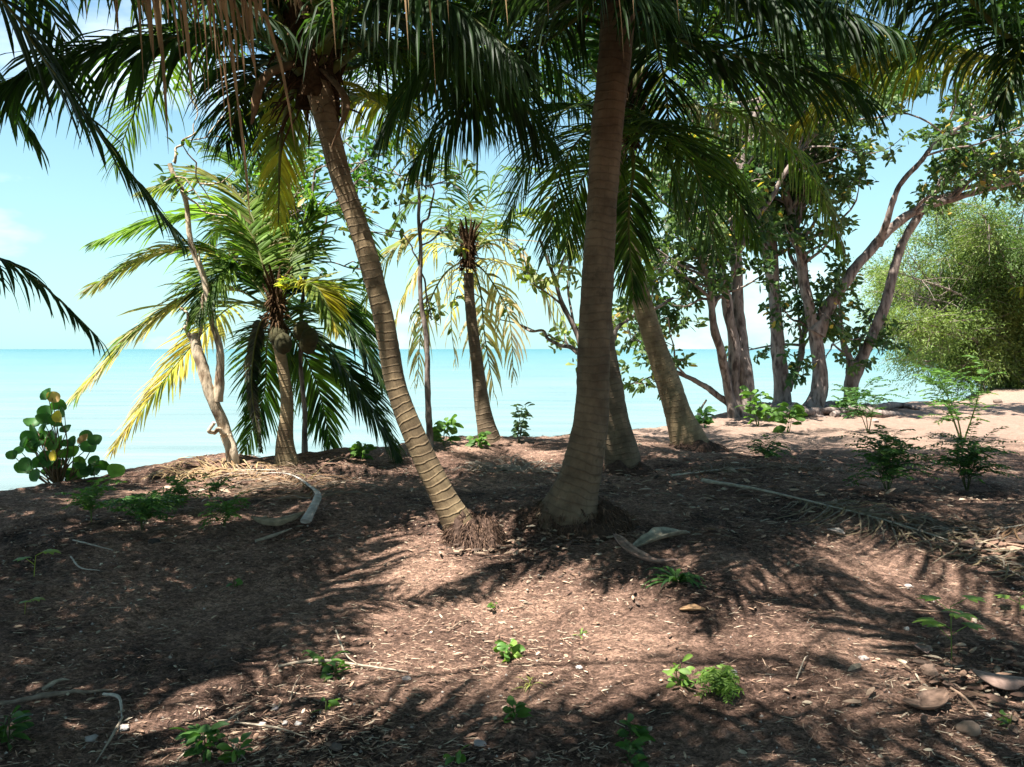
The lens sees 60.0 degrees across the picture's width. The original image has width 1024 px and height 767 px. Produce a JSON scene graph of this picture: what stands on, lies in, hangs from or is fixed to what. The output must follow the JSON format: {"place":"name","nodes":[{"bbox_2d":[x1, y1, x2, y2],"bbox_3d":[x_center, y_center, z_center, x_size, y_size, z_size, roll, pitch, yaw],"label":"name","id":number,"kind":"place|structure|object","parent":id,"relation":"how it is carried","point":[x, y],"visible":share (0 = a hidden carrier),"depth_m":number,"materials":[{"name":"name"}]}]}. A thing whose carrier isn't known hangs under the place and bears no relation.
{"place":"outdoors","nodes":[
{"label":"outdoors","id":0,"kind":"place"},
{"bbox_2d":[0,349,986,490],"bbox_3d":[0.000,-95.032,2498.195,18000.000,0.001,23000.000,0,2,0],"label":"sea","id":1,"kind":"structure","parent":0,"point":[176,428],"depth_m":43.85,"materials":[{"name":"liquid"}]},
{"bbox_2d":[0,387,1023,766],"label":"ground","id":2,"kind":"structure","parent":0,"point":[686,715],"depth_m":4.66,"materials":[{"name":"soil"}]},
{"bbox_2d":[0,705,34,750],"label":"weed","id":3,"kind":"object","parent":2,"relation":"on","point":[19,726],"visible":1,"depth_m":3.47,"materials":[{"name":"green plant"}]},
{"bbox_2d":[0,72,49,173],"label":"coconut palm","id":4,"kind":"object","parent":2,"relation":"on","point":[32,139],"visible":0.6,"depth_m":6.00,"materials":[{"name":"green plant"}]},
{"bbox_2d":[18,597,44,613],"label":"seedling","id":5,"kind":"object","parent":2,"relation":"on","point":[36,599],"visible":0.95,"depth_m":4.64,"materials":[{"name":"green plant"}]},
{"bbox_2d":[14,549,60,576],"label":"seedling","id":6,"kind":"object","parent":2,"relation":"on","point":[51,551],"visible":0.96,"depth_m":5.10,"materials":[{"name":"green plant"}]},
{"bbox_2d":[42,678,68,689],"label":"stick","id":7,"kind":"object","parent":2,"relation":"on","point":[50,684],"visible":0.98,"depth_m":3.94,"materials":[{"name":"grey wood"}]},
{"bbox_2d":[0,689,112,704],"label":"stick","id":8,"kind":"object","parent":2,"relation":"on","point":[41,696],"visible":1,"depth_m":3.84,"materials":[{"name":"grey wood"}]},
{"bbox_2d":[5,388,125,482],"bbox_3d":[-3.885,0.517,7.746,1.169,0.953,0.613,0,2,0],"label":"sea grape shrub","id":9,"kind":"object","parent":2,"relation":"on","point":[49,460],"visible":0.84,"depth_m":7.75,"materials":[{"name":"green plant"}]},
{"bbox_2d":[70,556,99,570],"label":"stick","id":10,"kind":"object","parent":2,"relation":"on","point":[75,563],"visible":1,"depth_m":5.22,"materials":[{"name":"grey wood"}]},
{"bbox_2d":[55,477,125,521],"bbox_3d":[-2.827,0.796,5.981,0.456,0.343,0.465,-1,2,-26],"label":"fern clump","id":11,"kind":"object","parent":2,"relation":"on","point":[90,492],"visible":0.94,"depth_m":5.96,"materials":[{"name":"green plant"}]},
{"bbox_2d":[85,734,97,741],"bbox_3d":[-1.670,1.411,3.517,0.044,0.031,0.053,0,2,0],"label":"stone","id":12,"kind":"object","parent":2,"relation":"on","point":[90,738],"visible":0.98,"depth_m":3.51,"materials":[{"name":"grey stone"}]},
{"bbox_2d":[72,539,111,549],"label":"stick","id":13,"kind":"object","parent":2,"relation":"on","point":[89,544],"visible":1,"depth_m":5.51,"materials":[{"name":"grey wood"}]},
{"bbox_2d":[96,716,123,761],"bbox_3d":[-1.579,1.397,3.498,0.021,0.048,0.323,0,2,-8],"label":"stick","id":14,"kind":"object","parent":2,"relation":"on","point":[114,731],"visible":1,"depth_m":3.49,"materials":[{"name":"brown wood"}]},
{"bbox_2d":[102,692,121,715],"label":"stick","id":15,"kind":"object","parent":2,"relation":"on","point":[117,696],"visible":1,"depth_m":3.78,"materials":[{"name":"grey wood"}]},
{"bbox_2d":[119,724,128,730],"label":"stone","id":16,"kind":"object","parent":2,"relation":"on","point":[123,727],"visible":1,"depth_m":3.57,"materials":[{"name":"white stone"}]},
{"bbox_2d":[94,490,187,530],"bbox_3d":[-2.450,0.854,5.881,0.534,0.311,0.532,-2,3,-41],"label":"fern clump","id":17,"kind":"object","parent":2,"relation":"on","point":[144,511],"visible":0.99,"depth_m":5.82,"materials":[{"name":"green plant"}]},
{"bbox_2d":[148,538,160,543],"bbox_3d":[-2.276,1.009,5.646,0.052,0.048,0.075,2,3,42],"label":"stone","id":18,"kind":"object","parent":2,"relation":"on","point":[153,540],"visible":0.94,"depth_m":5.63,"materials":[{"name":"grey stone"}]},
{"bbox_2d":[144,472,210,513],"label":"fern clump","id":19,"kind":"object","parent":2,"relation":"on","point":[177,488],"visible":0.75,"depth_m":6.29,"materials":[{"name":"green plant"}]},
{"bbox_2d":[170,721,229,762],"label":"weed","id":20,"kind":"object","parent":2,"relation":"on","point":[192,735],"visible":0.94,"depth_m":3.38,"materials":[{"name":"green plant"}]},
{"bbox_2d":[151,53,266,466],"bbox_3d":[-2.845,-1.071,8.222,1.006,4.010,1.306,0,2,0],"label":"shore tree","id":21,"kind":"object","parent":2,"relation":"on","point":[214,395],"visible":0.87,"depth_m":8.29,"materials":[{"name":"brown plant"}]},
{"bbox_2d":[177,707,247,759],"bbox_3d":[-1.177,1.389,3.523,0.023,0.066,0.379,1,2,26],"label":"stick","id":22,"kind":"object","parent":2,"relation":"on","point":[193,746],"visible":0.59,"depth_m":3.49,"materials":[{"name":"brown wood"}]},
{"bbox_2d":[140,455,285,481],"bbox_3d":[-2.726,0.772,8.178,1.131,0.176,0.979,0,2,0],"label":"fallen frond","id":23,"kind":"object","parent":2,"relation":"on","point":[211,469],"visible":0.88,"depth_m":8.14,"materials":[{"name":"beige plant"}]},
{"bbox_2d":[195,476,240,499],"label":"fern clump","id":24,"kind":"object","parent":2,"relation":"on","point":[215,486],"visible":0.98,"depth_m":6.94,"materials":[{"name":"green plant"}]},
{"bbox_2d":[198,490,251,528],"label":"fern clump","id":25,"kind":"object","parent":2,"relation":"on","point":[228,508],"visible":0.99,"depth_m":5.91,"materials":[{"name":"green plant"}]},
{"bbox_2d":[226,578,242,586],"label":"seedling","id":26,"kind":"object","parent":2,"relation":"on","point":[239,581],"visible":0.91,"depth_m":5.03,"materials":[{"name":"green plant"}]},
{"bbox_2d":[216,731,253,765],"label":"weed","id":27,"kind":"object","parent":2,"relation":"on","point":[227,756],"visible":0.92,"depth_m":3.34,"materials":[{"name":"green plant"}]},
{"bbox_2d":[66,128,406,465],"bbox_3d":[-2.827,-0.946,9.357,3.568,3.846,2.890,0,2,0],"label":"coconut palm","id":28,"kind":"object","parent":2,"relation":"on","point":[264,261],"visible":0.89,"depth_m":9.03,"materials":[{"name":"green plant"}]},
{"bbox_2d":[234,721,306,737],"bbox_3d":[-0.957,1.375,3.536,0.354,0.011,0.028,1,2,23],"label":"stick","id":29,"kind":"object","parent":2,"relation":"on","point":[263,725],"visible":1,"depth_m":3.55,"materials":[{"name":"brown wood"}]},
{"bbox_2d":[255,528,291,542],"bbox_3d":[-1.540,0.986,5.754,0.036,0.054,0.274,2,3,44],"label":"stick","id":30,"kind":"object","parent":2,"relation":"on","point":[269,536],"visible":1,"depth_m":5.72,"materials":[{"name":"grey wood"}]},
{"bbox_2d":[251,511,304,525],"bbox_3d":[-1.570,0.904,5.925,0.354,0.072,0.144,0,2,-9],"label":"palm sheath","id":31,"kind":"object","parent":2,"relation":"on","point":[281,521],"visible":1,"depth_m":5.90,"materials":[{"name":"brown plant"}]},
{"bbox_2d":[188,463,391,523],"bbox_3d":[-1.715,0.836,7.326,1.290,0.186,2.818,-1,3,-33],"label":"fallen frond","id":32,"kind":"object","parent":2,"relation":"on","point":[307,517],"visible":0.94,"depth_m":7.30,"materials":[{"name":"brown plant"}]},
{"bbox_2d":[289,672,304,700],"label":"stick","id":33,"kind":"object","parent":2,"relation":"on","point":[294,687],"visible":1,"depth_m":3.85,"materials":[{"name":"brown wood"}]},
{"bbox_2d":[257,457,352,483],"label":"dry grass tuft","id":34,"kind":"object","parent":2,"relation":"on","point":[308,473],"visible":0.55,"depth_m":7.97,"materials":[{"name":"beige plant"}]},
{"bbox_2d":[310,697,339,713],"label":"seedling","id":35,"kind":"object","parent":2,"relation":"on","point":[334,702],"visible":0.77,"depth_m":3.67,"materials":[{"name":"green plant"}]},
{"bbox_2d":[302,650,349,669],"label":"weed","id":36,"kind":"object","parent":2,"relation":"on","point":[313,655],"visible":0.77,"depth_m":4.11,"materials":[{"name":"green plant"}]},
{"bbox_2d":[243,124,417,452],"bbox_3d":[-2.009,-0.996,9.553,2.039,3.710,1.652,0,2,0],"label":"shore tree","id":37,"kind":"object","parent":2,"relation":"on","point":[357,177],"visible":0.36,"depth_m":9.54,"materials":[{"name":"green plant"}]},
{"bbox_2d":[320,660,351,679],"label":"shore weed","id":38,"kind":"object","parent":2,"relation":"on","point":[326,669],"visible":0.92,"depth_m":4.01,"materials":[{"name":"green plant"}]},
{"bbox_2d":[329,742,342,750],"bbox_3d":[-0.678,1.400,3.416,0.052,0.030,0.044,0,2,0],"label":"stone","id":39,"kind":"object","parent":2,"relation":"on","point":[336,746],"visible":0.99,"depth_m":3.40,"materials":[{"name":"grey stone"}]},
{"bbox_2d":[0,0,678,358],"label":"coconut palm","id":40,"kind":"object","parent":2,"relation":"on","point":[60,77],"visible":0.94,"depth_m":4.15,"materials":[{"name":"green plant"}]},
{"bbox_2d":[278,659,407,671],"bbox_3d":[-0.765,1.285,4.051,0.599,0.027,0.084,0,2,3],"label":"stick","id":41,"kind":"object","parent":2,"relation":"on","point":[321,660],"visible":0.97,"depth_m":4.06,"materials":[{"name":"brown wood"}]},
{"bbox_2d":[335,630,356,663],"bbox_3d":[-0.795,1.245,4.198,0.024,0.065,0.339,-1,3,-27],"label":"stick","id":42,"kind":"object","parent":2,"relation":"on","point":[337,634],"visible":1,"depth_m":4.21,"materials":[{"name":"brown wood"}]},
{"bbox_2d":[348,441,376,459],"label":"bank shrub","id":43,"kind":"object","parent":2,"relation":"on","point":[358,448],"visible":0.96,"depth_m":9.25,"materials":[{"name":"green plant"}]},
{"bbox_2d":[305,129,482,447],"bbox_3d":[-1.271,-1.059,9.717,1.948,3.698,1.588,0,2,0],"label":"slender tree","id":44,"kind":"object","parent":2,"relation":"on","point":[423,314],"visible":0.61,"depth_m":9.63,"materials":[{"name":"green plant"}]},
{"bbox_2d":[0,0,850,554],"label":"coconut palm","id":45,"kind":"object","parent":2,"relation":"on","point":[318,84],"visible":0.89,"depth_m":5.72,"materials":[{"name":"green plant"}]},
{"bbox_2d":[433,414,463,445],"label":"bank shrub","id":46,"kind":"object","parent":2,"relation":"on","point":[440,427],"visible":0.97,"depth_m":9.72,"materials":[{"name":"green plant"}]},
{"bbox_2d":[443,744,470,764],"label":"seedling","id":47,"kind":"object","parent":2,"relation":"on","point":[459,760],"visible":0.94,"depth_m":3.29,"materials":[{"name":"green plant"}]},
{"bbox_2d":[446,619,471,632],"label":"stick","id":48,"kind":"object","parent":2,"relation":"on","point":[451,628],"visible":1,"depth_m":4.56,"materials":[{"name":"brown wood"}]},
{"bbox_2d":[358,153,580,443],"bbox_3d":[-0.451,-1.095,11.041,2.677,3.801,2.473,0,2,0],"label":"coconut palm","id":49,"kind":"object","parent":2,"relation":"on","point":[469,236],"visible":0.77,"depth_m":10.47,"materials":[{"name":"green plant"}]},
{"bbox_2d":[465,431,490,447],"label":"bank shrub","id":50,"kind":"object","parent":2,"relation":"on","point":[481,437],"visible":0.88,"depth_m":9.67,"materials":[{"name":"green plant"}]},
{"bbox_2d":[474,739,486,746],"bbox_3d":[-0.124,1.396,3.438,0.052,0.029,0.043,0,2,0],"label":"stone","id":51,"kind":"object","parent":2,"relation":"on","point":[477,742],"visible":1,"depth_m":3.43,"materials":[{"name":"grey stone"}]},
{"bbox_2d":[486,602,497,610],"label":"seedling","id":52,"kind":"object","parent":2,"relation":"on","point":[490,605],"visible":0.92,"depth_m":4.79,"materials":[{"name":"green plant"}]},
{"bbox_2d":[452,454,561,473],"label":"fallen frond","id":53,"kind":"object","parent":2,"relation":"on","point":[498,467],"visible":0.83,"depth_m":8.59,"materials":[{"name":"brown plant"}]},
{"bbox_2d":[493,638,525,661],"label":"seedling","id":54,"kind":"object","parent":2,"relation":"on","point":[516,649],"visible":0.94,"depth_m":4.20,"materials":[{"name":"green plant"}]},
{"bbox_2d":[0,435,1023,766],"bbox_3d":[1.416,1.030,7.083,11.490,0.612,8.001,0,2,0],"label":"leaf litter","id":55,"kind":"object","parent":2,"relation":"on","point":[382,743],"visible":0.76,"depth_m":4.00,"materials":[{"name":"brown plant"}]},
{"bbox_2d":[502,696,532,722],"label":"seedling","id":56,"kind":"object","parent":2,"relation":"on","point":[522,710],"visible":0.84,"depth_m":3.63,"materials":[{"name":"green plant"}]},
{"bbox_2d":[510,402,534,442],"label":"bank shrub","id":57,"kind":"object","parent":2,"relation":"on","point":[523,423],"visible":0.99,"depth_m":9.83,"materials":[{"name":"green plant"}]},
{"bbox_2d":[511,676,544,691],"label":"grass tuft","id":58,"kind":"object","parent":2,"relation":"on","point":[529,679],"visible":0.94,"depth_m":3.92,"materials":[{"name":"yellow plant"}]},
{"bbox_2d":[435,193,686,370],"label":"shore tree","id":59,"kind":"object","parent":2,"relation":"on","point":[545,282],"visible":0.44,"depth_m":10.61,"materials":[{"name":"green plant"}]},
{"bbox_2d":[351,0,882,476],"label":"coconut palm","id":60,"kind":"object","parent":2,"relation":"on","point":[621,450],"visible":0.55,"depth_m":8.33,"materials":[{"name":"green plant"}]},
{"bbox_2d":[479,9,769,452],"bbox_3d":[0.958,-1.794,11.050,4.891,5.402,2.847,0,2,0],"label":"coconut palm","id":61,"kind":"object","parent":2,"relation":"on","point":[686,432],"visible":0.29,"depth_m":9.99,"materials":[{"name":"beige plant"}]},
{"bbox_2d":[615,736,650,766],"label":"seedling","id":62,"kind":"object","parent":2,"relation":"on","point":[633,747],"visible":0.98,"depth_m":3.38,"materials":[{"name":"green plant"}]},
{"bbox_2d":[616,713,655,743],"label":"seedling","id":63,"kind":"object","parent":2,"relation":"on","point":[640,730],"visible":0.84,"depth_m":3.53,"materials":[{"name":"green plant"}]},
{"bbox_2d":[613,533,677,562],"bbox_3d":[0.734,1.002,5.384,0.207,0.077,0.553,-2,3,-36],"label":"palm sheath","id":64,"kind":"object","parent":2,"relation":"on","point":[626,545],"visible":1,"depth_m":5.28,"materials":[{"name":"brown plant"}]},
{"bbox_2d":[278,0,1023,543],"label":"coconut palm","id":65,"kind":"object","parent":2,"relation":"on","point":[574,504],"visible":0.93,"depth_m":5.88,"materials":[{"name":"brown plant"}]},
{"bbox_2d":[633,527,689,546],"bbox_3d":[0.960,0.958,5.542,0.514,0.099,0.165,-2,3,-41],"label":"palm sheath","id":66,"kind":"object","parent":2,"relation":"on","point":[653,534],"visible":0.95,"depth_m":5.52,"materials":[{"name":"grey plant"}]},
{"bbox_2d":[643,566,705,588],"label":"weed","id":67,"kind":"object","parent":2,"relation":"on","point":[673,575],"visible":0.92,"depth_m":4.90,"materials":[{"name":"green plant"}]},
{"bbox_2d":[662,654,694,687],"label":"seedling","id":68,"kind":"object","parent":2,"relation":"on","point":[685,681],"visible":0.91,"depth_m":3.90,"materials":[{"name":"green plant"}]},
{"bbox_2d":[679,604,704,610],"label":"dead leaf","id":69,"kind":"object","parent":2,"relation":"on","point":[692,607],"visible":1,"depth_m":4.58,"materials":[{"name":"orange plant"}]},
{"bbox_2d":[695,406,716,427],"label":"bank shrub","id":70,"kind":"object","parent":2,"relation":"on","point":[706,420],"visible":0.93,"depth_m":12.98,"materials":[{"name":"green plant"}]},
{"bbox_2d":[689,664,743,703],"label":"fern clump","id":71,"kind":"object","parent":2,"relation":"on","point":[722,682],"visible":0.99,"depth_m":3.77,"materials":[{"name":"green plant"}]},
{"bbox_2d":[722,466,733,472],"bbox_3d":[1.989,0.805,8.119,0.143,0.085,0.119,1,3,31],"label":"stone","id":72,"kind":"object","parent":2,"relation":"on","point":[729,468],"visible":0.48,"depth_m":8.08,"materials":[{"name":"grey stone"}]},
{"bbox_2d":[736,385,773,426],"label":"bank shrub","id":73,"kind":"object","parent":2,"relation":"on","point":[747,393],"visible":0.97,"depth_m":13.05,"materials":[{"name":"green plant"}]},
{"bbox_2d":[612,8,918,417],"bbox_3d":[3.605,-2.595,14.336,4.842,6.726,4.079,0,2,0],"label":"shore tree","id":74,"kind":"object","parent":2,"relation":"on","point":[736,370],"visible":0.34,"depth_m":13.96,"materials":[{"name":"green plant"}]},
{"bbox_2d":[746,433,794,458],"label":"bank shrub","id":75,"kind":"object","parent":2,"relation":"on","point":[762,450],"visible":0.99,"depth_m":9.11,"materials":[{"name":"green plant"}]},
{"bbox_2d":[671,458,873,477],"bbox_3d":[2.337,0.789,8.311,1.950,0.122,0.863,-1,2,-15],"label":"fallen frond","id":76,"kind":"object","parent":2,"relation":"on","point":[774,463],"visible":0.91,"depth_m":8.29,"materials":[{"name":"brown plant"}]},
{"bbox_2d":[768,402,807,432],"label":"bank shrub","id":77,"kind":"object","parent":2,"relation":"on","point":[798,413],"visible":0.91,"depth_m":11.96,"materials":[{"name":"green plant"}]},
{"bbox_2d":[646,23,942,402],"bbox_3d":[5.000,-3.124,16.021,5.382,7.622,3.275,-1,3,-30],"label":"shore tree","id":78,"kind":"object","parent":2,"relation":"on","point":[775,305],"visible":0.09,"depth_m":15.85,"materials":[{"name":"green plant"}]},
{"bbox_2d":[796,655,807,678],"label":"stick","id":79,"kind":"object","parent":2,"relation":"on","point":[801,667],"visible":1,"depth_m":3.99,"materials":[{"name":"brown wood"}]},
{"bbox_2d":[827,528,844,533],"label":"dead leaf","id":80,"kind":"object","parent":2,"relation":"on","point":[839,530],"visible":1,"depth_m":5.81,"materials":[{"name":"grey plant"}]},
{"bbox_2d":[757,400,925,418],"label":"exposed roots","id":81,"kind":"object","parent":2,"relation":"on","point":[826,409],"visible":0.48,"depth_m":14.73,"materials":[{"name":"grey plant"}]},
{"bbox_2d":[831,390,854,407],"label":"bank shrub","id":82,"kind":"object","parent":2,"relation":"on","point":[842,401],"visible":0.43,"depth_m":15.10,"materials":[{"name":"green plant"}]},
{"bbox_2d":[701,478,1023,580],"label":"fallen frond","id":83,"kind":"object","parent":2,"relation":"on","point":[836,506],"visible":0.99,"depth_m":5.90,"materials":[{"name":"brown plant"}]},
{"bbox_2d":[858,655,869,660],"bbox_3d":[1.632,1.276,4.113,0.055,0.032,0.044,0,2,0],"label":"stone","id":84,"kind":"object","parent":2,"relation":"on","point":[862,658],"visible":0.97,"depth_m":4.10,"materials":[{"name":"white stone"}]},
{"bbox_2d":[829,376,908,432],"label":"sapling","id":85,"kind":"object","parent":2,"relation":"on","point":[864,394],"visible":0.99,"depth_m":12.21,"materials":[{"name":"green plant"}]},
{"bbox_2d":[751,34,1023,407],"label":"shore tree","id":86,"kind":"object","parent":2,"relation":"on","point":[961,154],"visible":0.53,"depth_m":15.09,"materials":[{"name":"green plant"}]},
{"bbox_2d":[829,424,947,490],"bbox_3d":[3.017,0.627,7.150,0.862,0.564,0.741,-2,3,-36],"label":"bushy shrub","id":87,"kind":"object","parent":2,"relation":"on","point":[885,453],"visible":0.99,"depth_m":7.11,"materials":[{"name":"green plant"}]},
{"bbox_2d":[776,130,1023,403],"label":"shore tree","id":88,"kind":"object","parent":2,"relation":"on","point":[875,335],"visible":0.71,"depth_m":15.71,"materials":[{"name":"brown plant"}]},
{"bbox_2d":[783,0,1023,297],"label":"coconut palm","id":89,"kind":"object","parent":2,"relation":"on","point":[1006,27],"visible":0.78,"depth_m":5.75,"materials":[{"name":"green plant"}]},
{"bbox_2d":[915,644,930,653],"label":"dead leaf","id":90,"kind":"object","parent":2,"relation":"on","point":[926,649],"visible":1,"depth_m":4.20,"materials":[{"name":"grey plant"}]},
{"bbox_2d":[902,688,949,709],"bbox_3d":[1.762,1.324,3.702,0.236,0.044,0.138,-1,2,-17],"label":"palm sheath","id":91,"kind":"object","parent":2,"relation":"on","point":[934,698],"visible":1,"depth_m":3.72,"materials":[{"name":"brown wood"}]},
{"bbox_2d":[919,664,938,679],"bbox_3d":[1.878,1.301,3.988,0.071,0.080,0.100,0,2,0],"label":"stone","id":92,"kind":"object","parent":2,"relation":"on","point":[929,670],"visible":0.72,"depth_m":3.97,"materials":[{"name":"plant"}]},
{"bbox_2d":[846,184,1023,398],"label":"mangrove tree","id":93,"kind":"object","parent":2,"relation":"on","point":[964,303],"visible":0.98,"depth_m":24.42,"materials":[{"name":"green plant"}]},
{"bbox_2d":[872,512,1023,547],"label":"fallen frond","id":94,"kind":"object","parent":2,"relation":"on","point":[990,530],"visible":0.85,"depth_m":5.88,"materials":[{"name":"brown plant"}]},
{"bbox_2d":[912,595,986,659],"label":"sapling","id":95,"kind":"object","parent":2,"relation":"on","point":[929,622],"visible":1,"depth_m":4.16,"materials":[{"name":"green plant"}]},
{"bbox_2d":[912,355,1005,439],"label":"sapling","id":96,"kind":"object","parent":2,"relation":"on","point":[943,401],"visible":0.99,"depth_m":11.18,"materials":[{"name":"green plant"}]},
{"bbox_2d":[906,608,1020,615],"bbox_3d":[2.337,1.184,4.600,0.578,0.030,0.027,0,2,4],"label":"stick","id":97,"kind":"object","parent":2,"relation":"on","point":[957,612],"visible":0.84,"depth_m":4.61,"materials":[{"name":"brown wood"}]},
{"bbox_2d":[949,686,980,715],"bbox_3d":[1.901,1.329,3.734,0.025,0.042,0.242,0,2,0],"label":"stick","id":98,"kind":"object","parent":2,"relation":"on","point":[961,695],"visible":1,"depth_m":3.72,"materials":[{"name":"brown wood"}]},
{"bbox_2d":[955,720,980,736],"bbox_3d":[1.808,1.367,3.513,0.085,0.062,0.084,0,2,0],"label":"stone","id":99,"kind":"object","parent":2,"relation":"on","point":[970,728],"visible":1,"depth_m":3.49,"materials":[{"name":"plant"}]},
{"bbox_2d":[920,421,1019,490],"bbox_3d":[3.793,0.641,7.385,0.737,0.596,0.837,2,3,41],"label":"bushy shrub","id":100,"kind":"object","parent":2,"relation":"on","point":[970,459],"visible":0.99,"depth_m":7.40,"materials":[{"name":"green plant"}]},
{"bbox_2d":[972,669,1023,690],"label":"palm sheath","id":101,"kind":"object","parent":2,"relation":"on","point":[1004,682],"visible":1,"depth_m":3.84,"materials":[{"name":"brown plant"}]},
{"bbox_2d":[993,399,1002,402],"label":"stone","id":102,"kind":"object","parent":2,"relation":"on","point":[997,401],"visible":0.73,"depth_m":18.17,"materials":[{"name":"beige stone"}]},
{"bbox_2d":[995,710,1011,728],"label":"seedling","id":103,"kind":"object","parent":2,"relation":"on","point":[1006,720],"visible":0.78,"depth_m":3.57,"materials":[{"name":"green plant"}]},
{"bbox_2d":[994,591,1023,610],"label":"seedling","id":104,"kind":"object","parent":2,"relation":"on","point":[1006,597],"visible":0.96,"depth_m":4.65,"materials":[{"name":"green plant"}]},
{"bbox_2d":[0,0,1023,348],"label":"sky","id":105,"kind":"structure","parent":0,"point":[46,220],"materials":[{"name":"blue"}]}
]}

